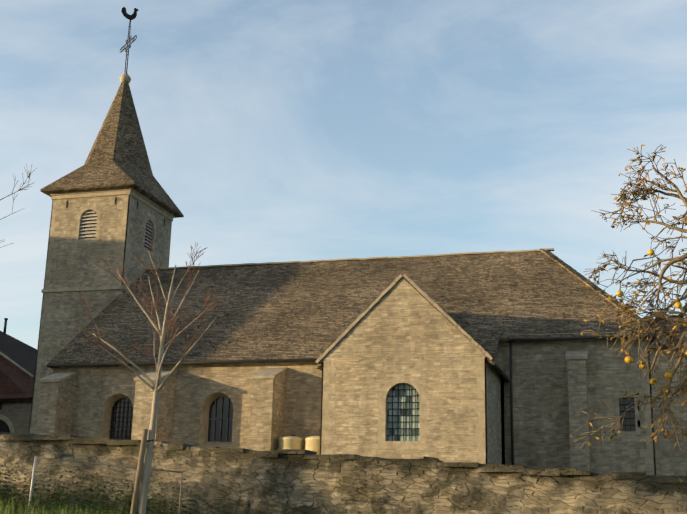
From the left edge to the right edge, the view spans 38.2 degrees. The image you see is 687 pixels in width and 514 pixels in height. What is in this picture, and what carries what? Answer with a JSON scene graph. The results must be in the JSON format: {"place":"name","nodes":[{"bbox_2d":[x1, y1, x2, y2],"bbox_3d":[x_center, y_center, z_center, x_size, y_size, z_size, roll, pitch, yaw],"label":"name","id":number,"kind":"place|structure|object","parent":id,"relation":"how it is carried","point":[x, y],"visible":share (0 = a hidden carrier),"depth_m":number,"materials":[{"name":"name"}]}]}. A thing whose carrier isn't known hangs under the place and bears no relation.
{"place":"outdoors","nodes":[
{"label":"outdoors","id":0,"kind":"place"},
{"bbox_2d":[0,164,32,247],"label":"twigs","id":1,"kind":"object","parent":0,"point":[17,191],"visible":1,"depth_m":14.80,"materials":[{"name":"brown plant"}]},
{"bbox_2d":[0,495,204,513],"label":"grass","id":2,"kind":"structure","parent":0,"point":[18,509],"depth_m":14.31,"materials":[{"name":"green plant"}]},
{"bbox_2d":[0,0,686,348],"label":"sky","id":3,"kind":"structure","parent":0,"point":[278,130],"materials":[{"name":"blue"}]},
{"bbox_3d":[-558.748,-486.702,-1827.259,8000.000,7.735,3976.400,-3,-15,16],"label":"ground","id":4,"kind":"structure","parent":0,"visible":0},
{"bbox_2d":[32,457,182,513],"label":"fence","id":5,"kind":"object","parent":4,"relation":"on","point":[53,459],"visible":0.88,"depth_m":15.85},
{"bbox_2d":[28,456,37,512],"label":"fence post","id":6,"kind":"object","parent":5,"relation":"attached to","point":[33,473],"visible":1,"depth_m":16.20,"materials":[{"name":"grey wood"}]},
{"bbox_2d":[0,458,245,513],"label":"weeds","id":7,"kind":"object","parent":4,"relation":"on","point":[112,507],"visible":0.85,"depth_m":16.24,"materials":[{"name":"green plant"}]},
{"bbox_2d":[130,429,147,513],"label":"stake","id":8,"kind":"object","parent":4,"relation":"on","point":[138,473],"visible":1,"depth_m":12.94,"materials":[{"name":"brown wood"}]},
{"bbox_2d":[60,232,230,513],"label":"young tree","id":9,"kind":"object","parent":4,"relation":"on","point":[157,386],"visible":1,"depth_m":13.29,"materials":[{"name":"brown plant"}]},
{"bbox_2d":[570,144,686,455],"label":"apple tree","id":10,"kind":"object","parent":4,"relation":"on","point":[660,317],"visible":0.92,"depth_m":10.78,"materials":[{"name":"brown plant"}]},
{"bbox_2d":[579,144,686,452],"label":"apple leaves","id":11,"kind":"object","parent":10,"relation":"attached to","point":[628,283],"visible":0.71,"depth_m":10.81,"materials":[{"name":"brown plant"}]},
{"bbox_2d":[616,249,686,384],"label":"apples","id":12,"kind":"object","parent":10,"relation":"attached to","point":[677,305],"visible":0.85,"depth_m":10.65,"materials":[{"name":"yellow food"}]},
{"bbox_3d":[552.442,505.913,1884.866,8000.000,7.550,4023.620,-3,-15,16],"label":"yard","id":13,"kind":"structure","parent":0,"visible":0},
{"bbox_2d":[0,402,31,433],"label":"house","id":14,"kind":"structure","parent":13,"relation":"on","point":[18,414],"depth_m":61.62,"materials":[{"name":"stone"}]},
{"bbox_2d":[0,403,9,432],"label":"house openings","id":15,"kind":"object","parent":14,"relation":"in","point":[4,426],"visible":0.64,"depth_m":61.73,"materials":[{"name":"black"}]},
{"bbox_2d":[0,414,14,432],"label":"arch surround","id":16,"kind":"object","parent":14,"relation":"attached to","point":[7,421],"visible":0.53,"depth_m":61.68,"materials":[{"name":"grey stone"}]},
{"bbox_2d":[0,331,36,402],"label":"house roof","id":17,"kind":"structure","parent":14,"relation":"on","point":[16,384],"depth_m":65.54,"materials":[{"name":"brown tile"}]},
{"bbox_2d":[3,318,7,333],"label":"house chimney","id":18,"kind":"object","parent":17,"relation":"on","point":[5,325],"visible":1,"depth_m":73.46,"materials":[{"name":"black metal"}]},
{"bbox_2d":[0,352,32,376],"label":"roof verge board","id":19,"kind":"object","parent":17,"relation":"attached to","point":[16,364],"visible":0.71,"depth_m":66.03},
{"bbox_2d":[32,194,171,433],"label":"tower","id":20,"kind":"structure","parent":13,"relation":"on","point":[77,266],"depth_m":53.37,"materials":[{"name":"stone"}]},
{"bbox_2d":[41,187,173,292],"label":"tower cornice","id":21,"kind":"structure","parent":20,"relation":"attached to","point":[122,191],"depth_m":54.15,"materials":[{"name":"beige stone"}]},
{"bbox_2d":[40,82,183,217],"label":"spire","id":22,"kind":"structure","parent":20,"relation":"on","point":[117,157],"depth_m":55.91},
{"bbox_2d":[119,72,130,82],"bbox_3d":[-12.899,-10.566,58.727,0.680,0.750,0.680,-3,-15,16],"label":"finial","id":23,"kind":"object","parent":22,"relation":"on","point":[125,77],"visible":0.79,"depth_m":58.48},
{"bbox_2d":[120,7,138,72],"bbox_3d":[-12.868,-12.956,59.314,2.315,4.372,0.814,-10,-18,36],"label":"cross","id":24,"kind":"object","parent":23,"relation":"on","point":[128,16],"visible":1,"depth_m":59.56,"materials":[{"name":"metal"}]},
{"bbox_2d":[278,436,319,454],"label":"barrels","id":25,"kind":"object","parent":13,"relation":"on","point":[312,443],"visible":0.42,"depth_m":40.40,"materials":[{"name":"metal"}]},
{"bbox_2d":[0,440,686,513],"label":"wall","id":26,"kind":"structure","parent":13,"relation":"on","point":[290,484],"depth_m":16.37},
{"bbox_2d":[0,432,686,482],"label":"wall cap stones","id":27,"kind":"object","parent":26,"relation":"on","point":[73,439],"visible":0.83,"depth_m":16.25,"materials":[{"name":"beige stone"}]},
{"bbox_2d":[53,278,686,475],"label":"church","id":28,"kind":"structure","parent":13,"relation":"on","point":[403,327],"depth_m":39.38,"materials":[{"name":"stone"}]},
{"bbox_2d":[36,359,590,470],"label":"buttresses","id":29,"kind":"structure","parent":28,"relation":"attached to","point":[56,408],"depth_m":41.57,"materials":[{"name":"stone"}]},
{"bbox_2d":[39,351,587,381],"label":"buttress caps","id":30,"kind":"object","parent":29,"relation":"on","point":[264,373],"visible":0.96,"depth_m":42.51,"materials":[{"name":"grey stone"}]},
{"bbox_2d":[29,195,655,474],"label":"quoins","id":31,"kind":"object","parent":28,"relation":"attached to","point":[480,421],"visible":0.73,"depth_m":39.23,"materials":[{"name":"beige stone"}]},
{"bbox_2d":[145,248,553,363],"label":"roof ridge","id":32,"kind":"structure","parent":28,"relation":"on","point":[370,307],"depth_m":38.02,"materials":[{"name":"brown stone"}]},
{"bbox_2d":[46,334,654,464],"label":"gutters","id":33,"kind":"object","parent":28,"relation":"attached to","point":[498,368],"visible":0.71,"depth_m":41.07,"materials":[{"name":"metal"}]},
{"bbox_2d":[48,251,655,368],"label":"roof","id":34,"kind":"structure","parent":28,"relation":"on","point":[488,303],"depth_m":46.65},
{"bbox_2d":[540,249,659,333],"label":"hip ridge tiles","id":35,"kind":"object","parent":34,"relation":"on","point":[567,267],"visible":0.69,"depth_m":45.05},
{"bbox_2d":[66,197,640,448],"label":"window surrounds","id":36,"kind":"object","parent":28,"relation":"attached to","point":[402,419],"visible":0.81,"depth_m":39.72,"materials":[{"name":"beige stone"}]},
{"bbox_2d":[317,277,508,382],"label":"trim","id":37,"kind":"structure","parent":28,"relation":"on","point":[319,365],"depth_m":37.96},
{"bbox_2d":[521,331,648,334],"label":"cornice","id":38,"kind":"structure","parent":28,"relation":"attached to","point":[569,333],"depth_m":40.65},
{"bbox_2d":[646,319,686,348],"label":"sacristy roof","id":39,"kind":"object","parent":28,"relation":"on","point":[665,346],"visible":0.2,"depth_m":40.53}
]}

